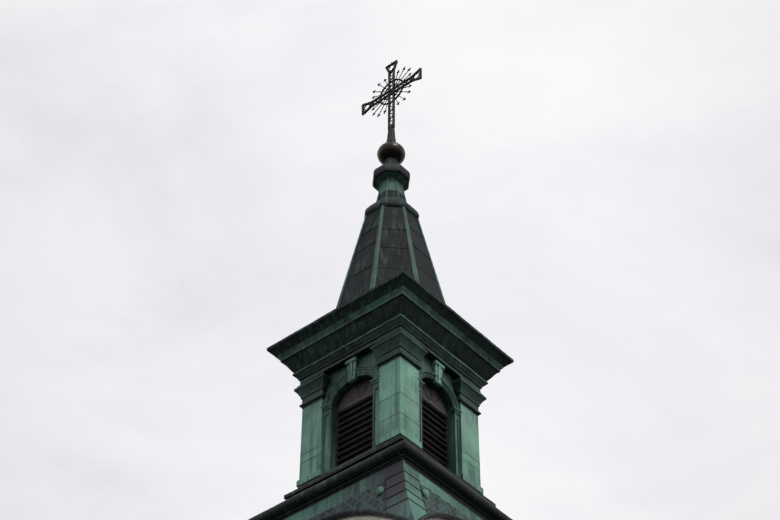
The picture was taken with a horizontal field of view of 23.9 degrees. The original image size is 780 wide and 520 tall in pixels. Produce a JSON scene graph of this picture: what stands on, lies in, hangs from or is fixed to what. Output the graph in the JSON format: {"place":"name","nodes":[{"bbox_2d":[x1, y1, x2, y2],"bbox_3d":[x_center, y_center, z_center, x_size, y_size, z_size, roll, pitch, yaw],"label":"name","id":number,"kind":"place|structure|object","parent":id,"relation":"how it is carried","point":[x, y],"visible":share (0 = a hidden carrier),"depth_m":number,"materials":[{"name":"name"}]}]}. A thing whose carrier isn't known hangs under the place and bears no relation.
{"place":"outdoors","nodes":[
{"label":"outdoors","id":0,"kind":"place"},
{"bbox_2d":[326,351,378,394],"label":"wall","id":1,"kind":"structure","parent":0,"point":[370,358],"depth_m":37.02,"materials":[{"name":"green metal"}]},
{"bbox_2d":[0,0,779,519],"label":"sky","id":2,"kind":"structure","parent":0,"point":[186,188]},
{"bbox_2d":[419,356,455,396],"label":"wall","id":3,"kind":"structure","parent":0,"point":[425,363],"depth_m":37.09,"materials":[{"name":"green metal"}]},
{"bbox_2d":[418,359,461,476],"bbox_3d":[0.860,3.061,36.399,0.415,2.545,1.410,-30,-51,28],"label":"window frame","id":4,"kind":"object","parent":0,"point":[436,393],"visible":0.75,"depth_m":36.63,"materials":[{"name":"green metal"}]},
{"label":"ground","id":5,"kind":"structure","parent":0,"visible":0},
{"bbox_2d":[337,515,444,519],"bbox_3d":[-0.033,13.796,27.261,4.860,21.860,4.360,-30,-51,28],"label":"clock faces","id":6,"kind":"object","parent":5,"relation":"on","point":[364,517],"depth_m":32.85,"materials":[{"name":"beige metal"}]},
{"bbox_2d":[283,459,483,519],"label":"wall","id":7,"kind":"structure","parent":6,"relation":"on","point":[361,494],"depth_m":33.18,"materials":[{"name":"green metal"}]},
{"bbox_2d":[248,440,512,519],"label":"cornice","id":8,"kind":"structure","parent":7,"relation":"on","point":[387,453],"depth_m":33.85,"materials":[{"name":"black metal"}]},
{"bbox_2d":[284,434,495,519],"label":"molding","id":9,"kind":"structure","parent":7,"relation":"on","point":[353,461],"depth_m":34.94,"materials":[{"name":"metal"}]},
{"bbox_2d":[320,356,379,473],"bbox_3d":[-0.677,2.995,36.336,1.590,2.545,0.414,-30,-51,28],"label":"window frame","id":10,"kind":"object","parent":9,"relation":"on","point":[354,386],"visible":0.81,"depth_m":36.53,"materials":[{"name":"green metal"}]},
{"bbox_2d":[338,396,445,466],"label":"louvers","id":11,"kind":"object","parent":10,"relation":"in","point":[358,447],"visible":0.23,"depth_m":36.25,"materials":[{"name":"black wood"}]},
{"bbox_2d":[294,329,486,493],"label":"corner pilasters","id":12,"kind":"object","parent":9,"relation":"on","point":[400,354],"visible":0.6,"depth_m":36.29,"materials":[{"name":"green metal"}]},
{"bbox_2d":[267,270,513,390],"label":"cornice","id":13,"kind":"structure","parent":12,"relation":"on","point":[454,343],"depth_m":37.30,"materials":[{"name":"green metal"}]},
{"bbox_2d":[336,205,445,307],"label":"spire","id":14,"kind":"structure","parent":13,"relation":"on","point":[391,242],"depth_m":39.35,"materials":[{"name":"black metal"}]},
{"bbox_2d":[377,142,404,164],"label":"ball finial","id":15,"kind":"object","parent":14,"relation":"on","point":[386,150],"visible":0.69,"depth_m":42.35,"materials":[{"name":"black metal"}]},
{"bbox_2d":[362,60,421,141],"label":"iron cross","id":16,"kind":"object","parent":15,"relation":"on","point":[393,90],"visible":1,"depth_m":43.97,"materials":[{"name":"black metal"}]},
{"bbox_2d":[364,157,418,218],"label":"spire finial collars","id":17,"kind":"object","parent":14,"relation":"on","point":[391,180],"visible":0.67,"depth_m":41.63,"materials":[{"name":"green metal"}]},
{"bbox_2d":[319,470,463,519],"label":"quoins","id":18,"kind":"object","parent":7,"relation":"on","point":[358,512],"depth_m":32.85,"materials":[{"name":"metal"}]}
]}

